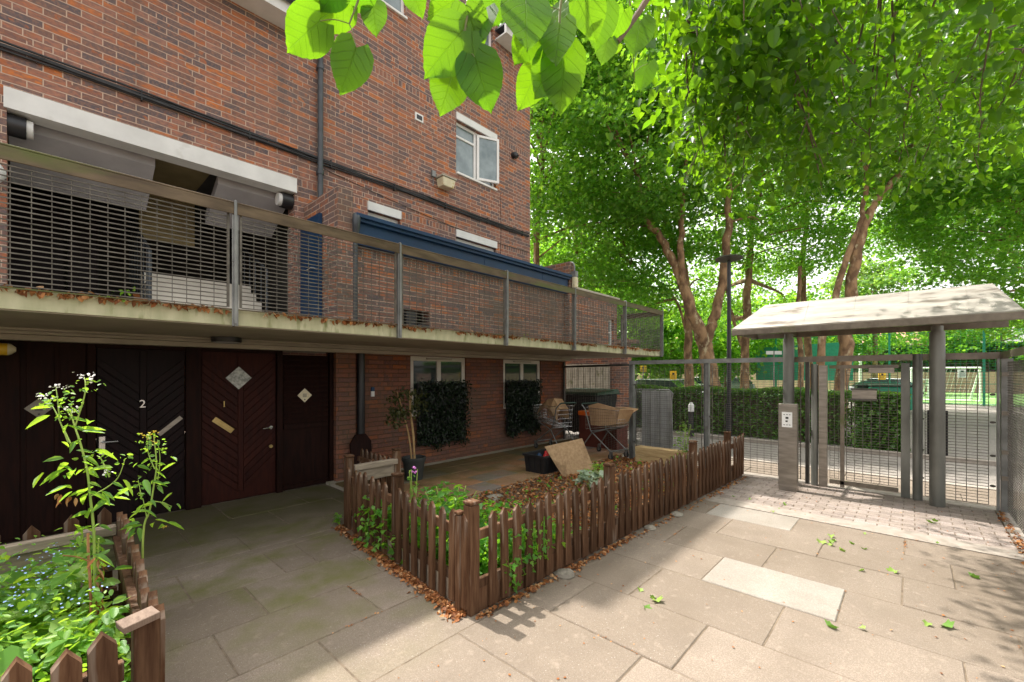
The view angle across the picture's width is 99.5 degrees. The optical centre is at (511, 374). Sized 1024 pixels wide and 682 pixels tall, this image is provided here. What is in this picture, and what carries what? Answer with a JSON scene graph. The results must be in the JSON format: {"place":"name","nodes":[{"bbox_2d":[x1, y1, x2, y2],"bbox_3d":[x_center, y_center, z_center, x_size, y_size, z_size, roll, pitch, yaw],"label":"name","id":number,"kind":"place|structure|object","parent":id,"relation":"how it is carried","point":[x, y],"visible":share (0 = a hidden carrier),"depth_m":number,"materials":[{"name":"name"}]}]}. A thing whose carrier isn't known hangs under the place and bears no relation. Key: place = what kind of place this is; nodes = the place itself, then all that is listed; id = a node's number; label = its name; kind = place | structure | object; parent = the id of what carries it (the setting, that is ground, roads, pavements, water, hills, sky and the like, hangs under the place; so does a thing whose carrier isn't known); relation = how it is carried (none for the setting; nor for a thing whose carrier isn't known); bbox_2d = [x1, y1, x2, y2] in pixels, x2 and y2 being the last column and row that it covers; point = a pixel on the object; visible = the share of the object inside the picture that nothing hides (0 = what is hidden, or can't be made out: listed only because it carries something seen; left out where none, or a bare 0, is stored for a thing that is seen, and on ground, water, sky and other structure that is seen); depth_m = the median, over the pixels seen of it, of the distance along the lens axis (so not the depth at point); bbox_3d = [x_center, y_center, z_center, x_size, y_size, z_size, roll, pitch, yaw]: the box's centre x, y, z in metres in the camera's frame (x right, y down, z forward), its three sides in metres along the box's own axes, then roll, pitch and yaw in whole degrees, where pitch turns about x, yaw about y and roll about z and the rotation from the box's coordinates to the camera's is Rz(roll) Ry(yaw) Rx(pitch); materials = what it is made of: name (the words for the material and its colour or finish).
{"place":"outdoors","nodes":[
{"label":"outdoors","id":0,"kind":"place"},
{"bbox_2d":[326,437,635,498],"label":"patio","id":1,"kind":"structure","parent":0,"point":[331,483],"depth_m":8.61,"materials":[{"name":"concrete"}]},
{"bbox_2d":[349,434,371,463],"bbox_3d":[-2.404,1.330,6.937,0.150,0.740,0.360,0,0,43],"label":"dark panel","id":2,"kind":"object","parent":1,"relation":"on","point":[358,443],"visible":0.55,"depth_m":6.93,"materials":[{"name":"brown wood"}]},
{"bbox_2d":[335,438,638,504],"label":"patio tiles","id":3,"kind":"object","parent":1,"relation":"on","point":[482,473],"visible":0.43,"depth_m":7.27,"materials":[{"name":"beige stone"}]},
{"bbox_2d":[357,448,390,493],"bbox_3d":[-1.825,1.364,5.816,0.068,0.640,1.022,0,0,-43],"label":"picket fence","id":4,"kind":"object","parent":3,"relation":"on","point":[374,456],"visible":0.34,"depth_m":5.88,"materials":[{"name":"brown wood"}]},
{"bbox_2d":[384,386,429,480],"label":"potted tree","id":5,"kind":"object","parent":3,"relation":"on","point":[410,461],"visible":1,"depth_m":6.67,"materials":[{"name":"green plant"}]},
{"bbox_2d":[522,449,558,473],"bbox_3d":[0.592,1.487,7.469,0.485,0.306,0.720,0,0,43],"label":"plastic crate","id":6,"kind":"object","parent":3,"relation":"on","point":[536,463],"visible":0.64,"depth_m":7.23,"materials":[{"name":"plastic"}]},
{"bbox_2d":[533,402,575,447],"bbox_3d":[0.927,1.112,9.518,0.568,1.056,0.960,0,0,-37],"label":"shopping trolley","id":7,"kind":"object","parent":3,"relation":"on","point":[551,422],"visible":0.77,"depth_m":9.47,"materials":[{"name":"silver metal"}]},
{"bbox_2d":[537,398,568,419],"bbox_3d":[0.892,0.747,9.568,0.405,0.466,0.687,0,0,-37],"label":"cardboard sheet","id":8,"kind":"object","parent":7,"relation":"in","point":[551,402],"visible":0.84,"depth_m":9.44,"materials":[{"name":"cardboard"}]},
{"bbox_2d":[581,402,629,459],"bbox_3d":[1.879,1.112,8.757,0.568,1.056,0.960,0,0,-34],"label":"shopping trolley","id":9,"kind":"object","parent":3,"relation":"on","point":[610,455],"visible":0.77,"depth_m":8.63,"materials":[{"name":"silver metal"}]},
{"bbox_2d":[589,403,637,425],"bbox_3d":[1.999,0.802,8.628,0.484,0.476,0.902,0,0,-36],"label":"cardboard box","id":10,"kind":"object","parent":9,"relation":"in","point":[625,413],"visible":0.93,"depth_m":8.48,"materials":[{"name":"cardboard"}]},
{"bbox_2d":[578,410,627,449],"bbox_3d":[2.083,1.270,9.925,1.020,0.860,0.540,0,0,43],"label":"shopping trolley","id":11,"kind":"object","parent":1,"relation":"on","point":[592,440],"visible":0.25,"depth_m":9.73,"materials":[{"name":"plastic"}]},
{"bbox_2d":[563,357,800,478],"bbox_3d":[2.703,0.690,8.871,0.645,2.020,5.483,0,0,-36],"label":"wire fence","id":12,"kind":"object","parent":1,"relation":"on","point":[631,393],"visible":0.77,"depth_m":7.91,"materials":[{"name":"metal"}]},
{"bbox_2d":[635,389,672,447],"bbox_3d":[2.738,0.824,8.388,0.774,1.092,0.025,0,0,41],"label":"wire sheet","id":13,"kind":"object","parent":12,"relation":"attached to","point":[671,417],"visible":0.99,"depth_m":8.32,"materials":[{"name":"metal"}]},
{"bbox_2d":[1,483,1023,681],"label":"pavement","id":14,"kind":"structure","parent":0,"point":[536,644],"depth_m":3.10,"materials":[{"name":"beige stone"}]},
{"bbox_2d":[0,507,116,623],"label":"planter fence","id":15,"kind":"object","parent":14,"relation":"on","point":[104,516],"visible":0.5,"depth_m":2.68,"materials":[{"name":"brown wood"}]},
{"bbox_2d":[0,606,160,681],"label":"planter fence","id":16,"kind":"object","parent":14,"relation":"on","point":[105,664],"visible":1,"depth_m":1.53,"materials":[{"name":"brown wood"}]},
{"bbox_2d":[112,511,164,681],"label":"planter fence","id":17,"kind":"object","parent":14,"relation":"on","point":[133,584],"visible":0.57,"depth_m":2.21,"materials":[{"name":"brown wood"}]},
{"bbox_2d":[0,0,659,543],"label":"brick building","id":18,"kind":"structure","parent":14,"relation":"on","point":[230,100],"depth_m":6.05,"materials":[{"name":"brick"}]},
{"bbox_2d":[24,399,52,416],"bbox_3d":[-4.932,0.350,4.521,0.008,0.210,0.210,0,0,43],"label":"notice plate","id":19,"kind":"object","parent":18,"relation":"attached to","point":[38,412],"visible":0.6,"depth_m":4.51,"materials":[{"name":"metal"}]},
{"bbox_2d":[8,188,97,294],"bbox_3d":[-6.535,-1.550,6.079,0.050,1.900,1.050,0,0,43],"label":"stair door","id":20,"kind":"structure","parent":18,"relation":"in","point":[12,190],"depth_m":6.07,"materials":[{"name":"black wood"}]},
{"bbox_2d":[96,348,184,523],"bbox_3d":[-4.374,0.695,5.146,0.130,1.990,0.805,0,0,43],"label":"front door","id":21,"kind":"structure","parent":18,"relation":"in","point":[143,392],"depth_m":5.14,"materials":[{"name":"black wood"}]},
{"bbox_2d":[211,336,241,343],"bbox_3d":[-3.483,-0.418,5.292,0.320,0.070,0.320,0,0,43],"label":"bulkhead light","id":22,"kind":"object","parent":18,"relation":"attached to","point":[225,340],"visible":1,"depth_m":5.18,"materials":[{"name":"black plastic"}]},
{"bbox_2d":[201,351,275,505],"bbox_3d":[-3.685,0.695,5.894,0.125,1.990,0.890,0,0,43],"label":"front door","id":23,"kind":"structure","parent":18,"relation":"in","point":[238,390],"depth_m":5.88,"materials":[{"name":"brown wood"}]},
{"bbox_2d":[300,213,321,316],"bbox_3d":[-2.920,-1.430,6.228,0.646,1.640,0.102,0,0,43],"label":"navy door","id":24,"kind":"structure","parent":18,"relation":"in","point":[317,218],"depth_m":6.19,"materials":[{"name":"paint"}]},
{"bbox_2d":[0,283,659,351],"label":"walkway litter","id":25,"kind":"object","parent":18,"relation":"on","point":[41,294],"visible":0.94,"depth_m":3.88,"materials":[{"name":"brown plant"}]},
{"bbox_2d":[0,142,662,356],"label":"walkway railing","id":26,"kind":"object","parent":18,"relation":"attached to","point":[37,159],"visible":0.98,"depth_m":4.19,"materials":[{"name":"metal"}]},
{"bbox_2d":[382,0,407,19],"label":"window","id":27,"kind":"structure","parent":18,"relation":"in","point":[397,6],"depth_m":7.73,"materials":[{"name":"plastic"}]},
{"bbox_2d":[411,356,464,415],"bbox_3d":[-1.408,0.210,8.378,0.135,1.100,1.330,0,0,43],"label":"window","id":28,"kind":"structure","parent":18,"relation":"in","point":[427,368],"depth_m":8.34,"materials":[{"name":"beige plastic"}]},
{"bbox_2d":[431,170,456,190],"bbox_3d":[-1.298,-3.717,8.290,0.234,0.287,0.450,0,0,43],"label":"wall light","id":29,"kind":"object","parent":18,"relation":"attached to","point":[445,182],"visible":1,"depth_m":8.24,"materials":[{"name":"plastic"}]},
{"bbox_2d":[414,378,475,450],"bbox_3d":[-1.265,0.764,8.232,0.282,1.405,1.389,0,0,43],"label":"leaf screen","id":30,"kind":"object","parent":18,"relation":"attached to","point":[442,421],"visible":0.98,"depth_m":8.23,"materials":[{"name":"green plant"}]},
{"bbox_2d":[456,122,498,190],"bbox_3d":[-0.716,-4.555,9.060,0.305,1.090,1.130,0,0,43],"label":"window","id":31,"kind":"structure","parent":18,"relation":"in","point":[477,156],"depth_m":9.13,"materials":[{"name":"plastic"}]},
{"bbox_2d":[503,359,541,408],"bbox_3d":[0.239,0.210,10.159,0.135,1.100,1.320,0,0,43],"label":"window","id":32,"kind":"structure","parent":18,"relation":"in","point":[522,370],"depth_m":10.11,"materials":[{"name":"beige plastic"}]},
{"bbox_2d":[505,379,544,437],"bbox_3d":[0.330,0.758,9.956,0.274,1.384,1.350,0,0,43],"label":"leaf screen","id":33,"kind":"object","parent":18,"relation":"attached to","point":[523,399],"visible":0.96,"depth_m":9.89,"materials":[{"name":"plant"}]},
{"bbox_2d":[354,447,400,508],"bbox_3d":[-1.617,1.310,5.135,0.189,0.820,0.626,0,0,43],"label":"picket fence","id":34,"kind":"object","parent":14,"relation":"on","point":[383,468],"visible":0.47,"depth_m":5.15,"materials":[{"name":"brown wood"}]},
{"bbox_2d":[343,454,467,609],"bbox_3d":[-1.079,1.310,3.981,0.123,0.820,2.406,0,0,-41],"label":"picket fence","id":35,"kind":"object","parent":14,"relation":"on","point":[430,570],"visible":0.94,"depth_m":3.71,"materials":[{"name":"brown wood"}]},
{"bbox_2d":[332,503,565,592],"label":"ivy trails","id":36,"kind":"object","parent":14,"relation":"on","point":[362,528],"visible":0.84,"depth_m":3.51,"materials":[{"name":"green plant"}]},
{"bbox_2d":[346,454,705,574],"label":"leaf litter","id":37,"kind":"object","parent":14,"relation":"on","point":[572,483],"visible":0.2,"depth_m":6.23,"materials":[{"name":"plant"}]},
{"bbox_2d":[417,484,484,551],"bbox_3d":[-0.567,1.312,3.840,0.634,0.679,0.614,0,0,43],"label":"garden plant","id":38,"kind":"object","parent":37,"relation":"on","point":[439,505],"visible":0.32,"depth_m":3.83,"materials":[{"name":"green plant"}]},
{"bbox_2d":[356,456,673,575],"bbox_3d":[0.853,1.462,5.807,2.045,0.558,5.539,0,0,43],"label":"ivy","id":39,"kind":"object","parent":37,"relation":"on","point":[483,556],"visible":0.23,"depth_m":4.09,"materials":[{"name":"green plant"}]},
{"bbox_2d":[544,438,593,476],"bbox_3d":[0.966,1.383,7.236,0.814,0.564,0.298,0,0,-21],"label":"chipboard sheet","id":40,"kind":"object","parent":37,"relation":"on","point":[570,457],"visible":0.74,"depth_m":7.24,"materials":[{"name":"wood"}]},
{"bbox_2d":[572,469,602,490],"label":"garden plant","id":41,"kind":"object","parent":37,"relation":"on","point":[585,474],"visible":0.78,"depth_m":6.11,"materials":[{"name":"plant"}]},
{"bbox_2d":[635,445,686,468],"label":"timber sleepers","id":42,"kind":"object","parent":37,"relation":"on","point":[646,453],"visible":0.5,"depth_m":8.10,"materials":[{"name":"brown wood"}]},
{"bbox_2d":[673,421,693,453],"bbox_3d":[3.064,1.237,7.703,0.354,0.827,0.352,0,0,43],"label":"garden plant","id":43,"kind":"object","parent":37,"relation":"on","point":[685,435],"visible":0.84,"depth_m":7.70,"materials":[{"name":"green plant"}]},
{"bbox_2d":[553,568,574,579],"bbox_3d":[0.448,1.685,3.673,0.182,0.070,0.175,0,0,43],"label":"stone","id":44,"kind":"object","parent":14,"relation":"on","point":[565,573],"visible":0.97,"depth_m":3.63,"materials":[{"name":"stone"}]},
{"bbox_2d":[454,431,743,616],"bbox_3d":[1.758,1.310,5.167,5.973,0.820,0.173,0,0,-45],"label":"picket fence","id":45,"kind":"object","parent":14,"relation":"on","point":[491,587],"visible":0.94,"depth_m":3.98,"materials":[{"name":"brown wood"}]},
{"bbox_2d":[285,0,1023,236],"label":"lime tree","id":46,"kind":"object","parent":14,"relation":"on","point":[768,47],"visible":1,"depth_m":3.30,"materials":[{"name":"green plant"}]},
{"bbox_2d":[331,476,1023,623],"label":"leaf drift","id":47,"kind":"object","parent":14,"relation":"on","point":[452,612],"visible":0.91,"depth_m":3.72,"materials":[{"name":"brown plant"}]},
{"bbox_2d":[638,496,979,628],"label":"fallen green leaves","id":48,"kind":"object","parent":14,"relation":"on","point":[947,623],"visible":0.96,"depth_m":3.61,"materials":[{"name":"plant"}]},
{"bbox_2d":[635,379,683,393],"bbox_3d":[6.811,0.955,22.006,4.220,1.490,1.840,0,0,38],"label":"parked car","id":49,"kind":"object","parent":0,"point":[668,382],"visible":0.09,"depth_m":21.00,"materials":[{"name":"paint"}]},
{"bbox_2d":[500,0,1023,347],"label":"sky","id":50,"kind":"structure","parent":0,"point":[816,279],"materials":[{"name":"white"}]},
{"bbox_2d":[702,504,844,621],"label":"pale paving","id":51,"kind":"structure","parent":0,"point":[818,599],"depth_m":3.53,"materials":[{"name":"grey stone"}]},
{"bbox_2d":[566,431,1022,490],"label":"road","id":52,"kind":"structure","parent":0,"point":[984,469],"depth_m":8.56,"materials":[{"name":"grey asphalt"}]},
{"bbox_2d":[566,388,619,432],"bbox_3d":[2.010,1.050,12.114,1.587,1.299,1.184,0,0,43],"label":"rubbish bin","id":53,"kind":"object","parent":52,"relation":"on","point":[613,396],"visible":0.23,"depth_m":11.69,"materials":[{"name":"black plastic"}]},
{"bbox_2d":[625,456,1023,560],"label":"path edge","id":54,"kind":"object","parent":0,"point":[981,548],"visible":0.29,"depth_m":4.91,"materials":[{"name":"concrete"}]},
{"bbox_2d":[642,391,671,448],"bbox_3d":[2.838,1.000,8.517,0.600,1.360,0.040,0,0,43],"label":"metal sheet","id":55,"kind":"object","parent":54,"relation":"on","point":[656,404],"visible":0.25,"depth_m":8.52,"materials":[{"name":"metal"}]},
{"bbox_2d":[706,474,1017,550],"bbox_3d":[4.391,1.727,5.804,2.931,0.059,1.762,0,0,43],"label":"paver strip","id":56,"kind":"object","parent":54,"relation":"on","point":[946,526],"visible":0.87,"depth_m":5.46,"materials":[{"name":"brick"}]},
{"bbox_2d":[778,403,797,491],"bbox_3d":[4.074,1.065,6.393,0.230,1.270,0.140,0,0,43],"label":"intercom pedestal","id":57,"kind":"object","parent":56,"relation":"on","point":[787,447],"visible":1,"depth_m":6.34,"materials":[{"name":"silver metal"}]},
{"bbox_2d":[708,476,1018,550],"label":"paver joints","id":58,"kind":"object","parent":56,"relation":"on","point":[880,511],"visible":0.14,"depth_m":5.40,"materials":[{"name":"concrete"}]},
{"bbox_2d":[732,283,1023,507],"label":"gate canopy","id":59,"kind":"object","parent":56,"relation":"on","point":[937,312],"visible":0.91,"depth_m":5.63,"materials":[{"name":"metal"}]},
{"bbox_2d":[794,352,1006,504],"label":"security gate","id":60,"kind":"structure","parent":56,"relation":"on","point":[862,394],"depth_m":6.15,"materials":[{"name":"metal"}]},
{"bbox_2d":[996,346,1023,533],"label":"return fence","id":61,"kind":"object","parent":54,"relation":"on","point":[1006,438],"visible":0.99,"depth_m":5.19,"materials":[{"name":"metal"}]},
{"bbox_2d":[635,454,1022,509],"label":"pavement","id":62,"kind":"structure","parent":0,"point":[992,497],"depth_m":6.83,"materials":[{"name":"concrete"}]},
{"bbox_2d":[637,402,1022,462],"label":"car park","id":63,"kind":"structure","parent":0,"point":[982,419],"depth_m":12.66,"materials":[{"name":"grey asphalt"}]},
{"bbox_2d":[530,223,651,337],"bbox_3d":[3.954,-4.067,26.938,10.219,11.573,10.744,0,0,-28],"label":"background tree","id":64,"kind":"object","parent":63,"relation":"on","point":[575,264],"visible":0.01,"depth_m":24.99,"materials":[{"name":"green plant"}]},
{"bbox_2d":[565,339,637,426],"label":"bin store wall","id":65,"kind":"structure","parent":63,"relation":"on","point":[622,383],"depth_m":13.88,"materials":[{"name":"brick"}]},
{"bbox_2d":[566,364,609,388],"bbox_3d":[2.524,0.150,14.584,1.700,1.000,0.080,0,0,43],"label":"wooden fence","id":66,"kind":"object","parent":65,"relation":"attached to","point":[570,376],"visible":0.55,"depth_m":14.55,"materials":[{"name":"wood"}]},
{"bbox_2d":[530,0,742,386],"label":"plane tree","id":67,"kind":"object","parent":63,"relation":"on","point":[688,334],"visible":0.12,"depth_m":17.88,"materials":[{"name":"green plant"}]},
{"bbox_2d":[617,287,693,379],"bbox_3d":[6.945,-2.081,28.777,10.623,7.601,11.006,0,0,43],"label":"background tree","id":68,"kind":"object","parent":63,"relation":"on","point":[666,343],"visible":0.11,"depth_m":26.64,"materials":[{"name":"green plant"}]},
{"bbox_2d":[617,305,740,380],"bbox_3d":[11.435,-1.777,31.009,9.941,7.016,9.883,0,0,43],"label":"background tree","id":69,"kind":"object","parent":63,"relation":"on","point":[720,342],"visible":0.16,"depth_m":28.76,"materials":[{"name":"green plant"}]},
{"bbox_2d":[537,0,866,393],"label":"plane tree","id":70,"kind":"object","parent":63,"relation":"on","point":[703,333],"visible":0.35,"depth_m":14.71,"materials":[{"name":"green plant"}]},
{"bbox_2d":[715,254,743,435],"bbox_3d":[6.007,-0.790,12.000,0.720,4.980,0.720,0,0,43],"label":"lamp post","id":71,"kind":"object","parent":63,"relation":"on","point":[728,259],"visible":0.91,"depth_m":11.95,"materials":[{"name":"black metal"}]},
{"bbox_2d":[635,384,852,445],"bbox_3d":[4.477,1.030,14.112,10.552,1.478,1.162,0,0,43],"label":"hedge","id":72,"kind":"object","parent":63,"relation":"on","point":[694,399],"visible":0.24,"depth_m":11.77,"materials":[{"name":"green plant"}]},
{"bbox_2d":[669,13,886,388],"bbox_3d":[11.961,-7.167,22.230,9.314,18.906,16.177,0,0,19],"label":"plane tree","id":73,"kind":"object","parent":63,"relation":"on","point":[747,295],"visible":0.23,"depth_m":18.88,"materials":[{"name":"green plant"}]},
{"bbox_2d":[751,285,871,394],"bbox_3d":[22.751,-2.857,35.931,11.369,9.191,11.633,0,0,43],"label":"background tree","id":74,"kind":"object","parent":63,"relation":"on","point":[815,339],"visible":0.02,"depth_m":33.47,"materials":[{"name":"green plant"}]},
{"bbox_2d":[731,7,910,388],"bbox_3d":[14.539,-6.917,20.372,8.994,18.886,9.967,0,0,43],"label":"plane tree","id":75,"kind":"object","parent":63,"relation":"on","point":[807,347],"visible":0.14,"depth_m":20.82,"materials":[{"name":"green plant"}]},
{"bbox_2d":[635,372,1022,393],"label":"boundary wall","id":76,"kind":"structure","parent":63,"relation":"on","point":[757,383],"depth_m":40.73,"materials":[{"name":"brick"}]},
{"bbox_2d":[637,341,1023,372],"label":"hedge","id":77,"kind":"object","parent":63,"relation":"on","point":[992,361],"visible":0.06,"depth_m":41.67,"materials":[{"name":"green plant"}]},
{"bbox_2d":[697,330,984,405],"bbox_3d":[18.591,-0.375,28.700,17.480,4.150,0.109,0,0,38],"label":"pitch fence","id":78,"kind":"object","parent":63,"relation":"on","point":[871,362],"visible":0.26,"depth_m":25.64,"materials":[{"name":"metal"}]},
{"bbox_2d":[756,342,852,380],"bbox_3d":[20.007,-0.900,29.852,5.604,2.600,0.077,0,0,26],"label":"windbreak sheet","id":79,"kind":"object","parent":78,"relation":"attached to","point":[834,352],"visible":0.14,"depth_m":30.02,"materials":[{"name":"green paint"}]},
{"bbox_2d":[806,247,926,377],"bbox_3d":[30.961,-4.049,37.684,9.037,13.445,9.685,0,0,43],"label":"round tree","id":80,"kind":"object","parent":63,"relation":"on","point":[874,279],"visible":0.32,"depth_m":36.91,"materials":[{"name":"green plant"}]},
{"bbox_2d":[849,378,911,401],"bbox_3d":[22.575,0.955,27.005,4.220,1.490,1.840,0,0,33],"label":"parked car","id":81,"kind":"object","parent":63,"relation":"on","point":[893,380],"visible":0.08,"depth_m":26.38,"materials":[{"name":"paint"}]},
{"bbox_2d":[850,390,911,451],"bbox_3d":[8.460,1.072,9.954,1.070,1.420,1.093,0,0,43],"label":"hedge","id":82,"kind":"object","parent":63,"relation":"on","point":[884,403],"visible":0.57,"depth_m":9.67,"materials":[{"name":"green plant"}]},
{"bbox_2d":[867,384,911,409],"bbox_3d":[16.982,1.080,19.500,1.460,1.240,0.960,0,0,33],"label":"recycling bin","id":83,"kind":"object","parent":63,"relation":"on","point":[885,387],"visible":0.16,"depth_m":19.12,"materials":[{"name":"green paint"}]},
{"bbox_2d":[774,0,1023,426],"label":"plane tree","id":84,"kind":"object","parent":63,"relation":"on","point":[853,254],"visible":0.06,"depth_m":13.88,"materials":[{"name":"green plant"}]},
{"bbox_2d":[850,87,1023,341],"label":"plane tree","id":85,"kind":"object","parent":63,"relation":"on","point":[924,238],"visible":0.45,"depth_m":16.19,"materials":[{"name":"green plant"}]},
{"bbox_2d":[863,325,1013,364],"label":"background tree","id":86,"kind":"object","parent":63,"relation":"on","point":[896,342],"visible":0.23,"depth_m":42.16,"materials":[{"name":"green plant"}]},
{"bbox_2d":[912,292,1023,366],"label":"background tree","id":87,"kind":"object","parent":63,"relation":"on","point":[998,343],"visible":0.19,"depth_m":40.52,"materials":[{"name":"green plant"}]},
{"bbox_2d":[770,390,1022,406],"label":"pitch","id":88,"kind":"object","parent":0,"point":[991,400],"depth_m":29.08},
{"bbox_2d":[668,298,802,386],"bbox_3d":[16.500,-2.059,33.177,10.833,7.554,10.548,0,0,43],"label":"background tree","id":89,"kind":"object","parent":88,"relation":"on","point":[757,345],"visible":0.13,"depth_m":30.61,"materials":[{"name":"green plant"}]},
{"bbox_2d":[794,328,890,364],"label":"background tree","id":90,"kind":"object","parent":88,"relation":"on","point":[857,349],"visible":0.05,"depth_m":37.86,"materials":[{"name":"green plant"}]},
{"bbox_2d":[825,154,1023,287],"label":"plane tree","id":91,"kind":"object","parent":88,"relation":"on","point":[886,253],"visible":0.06,"depth_m":24.89,"materials":[{"name":"green plant"}]},
{"bbox_2d":[910,367,981,400],"bbox_3d":[27.747,0.625,28.071,3.520,2.211,1.120,0,0,21],"label":"football goal","id":92,"kind":"object","parent":88,"relation":"on","point":[974,386],"visible":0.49,"depth_m":27.46,"materials":[{"name":"metal"}]},
{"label":"planter soil","id":93,"kind":"structure","parent":0,"visible":0},
{"bbox_2d":[0,535,130,681],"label":"planter weeds","id":94,"kind":"object","parent":93,"relation":"on","point":[107,619],"visible":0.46,"depth_m":2.04,"materials":[{"name":"green plant"}]},
{"bbox_2d":[0,526,126,681],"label":"planter weed tops","id":95,"kind":"object","parent":94,"relation":"on","point":[21,627],"visible":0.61,"depth_m":1.88,"materials":[{"name":"green plant"}]},
{"bbox_2d":[0,549,128,680],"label":"dock leaves","id":96,"kind":"object","parent":94,"relation":"on","point":[9,653],"visible":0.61,"depth_m":2.00,"materials":[{"name":"green plant"}]},
{"bbox_2d":[3,535,107,619],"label":"forget me nots","id":97,"kind":"object","parent":96,"relation":"on","point":[10,605],"visible":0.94,"depth_m":2.08,"materials":[{"name":"blue plant"}]},
{"bbox_2d":[62,533,92,629],"bbox_3d":[-2.048,1.158,2.045,0.096,0.784,0.101,0,0,43],"label":"dead stem","id":98,"kind":"object","parent":93,"relation":"on","point":[89,570],"visible":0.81,"depth_m":2.06,"materials":[{"name":"plant"}]},
{"bbox_2d":[26,372,150,628],"bbox_3d":[-2.100,0.783,2.184,0.613,1.594,0.283,0,0,-5],"label":"flowering weed","id":99,"kind":"object","parent":93,"relation":"on","point":[106,496],"visible":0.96,"depth_m":2.15,"materials":[{"name":"green plant"}]},
{"bbox_2d":[54,494,107,614],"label":"withered leaves","id":100,"kind":"object","parent":99,"relation":"hanging from","point":[101,575],"visible":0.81,"depth_m":2.11,"materials":[{"name":"brown plant"}]},
{"bbox_2d":[120,430,183,558],"bbox_3d":[-2.024,0.948,2.449,0.334,1.265,0.209,0,0,0],"label":"flowering weed","id":101,"kind":"object","parent":93,"relation":"on","point":[133,524],"visible":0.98,"depth_m":2.45,"materials":[{"name":"green plant"}]},
{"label":"ground","id":102,"kind":"structure","parent":0,"visible":0},
{"bbox_2d":[497,0,693,338],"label":"plane tree","id":103,"kind":"object","parent":102,"relation":"on","point":[540,227],"visible":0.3,"depth_m":15.37,"materials":[{"name":"green plant"}]},
{"bbox_2d":[566,437,1022,493],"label":"kerb","id":104,"kind":"structure","parent":102,"relation":"on","point":[974,486],"depth_m":7.32,"materials":[{"name":"concrete"}]},
{"bbox_2d":[628,427,1022,468],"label":"kerb","id":105,"kind":"structure","parent":102,"relation":"on","point":[973,461],"depth_m":9.67,"materials":[{"name":"concrete"}]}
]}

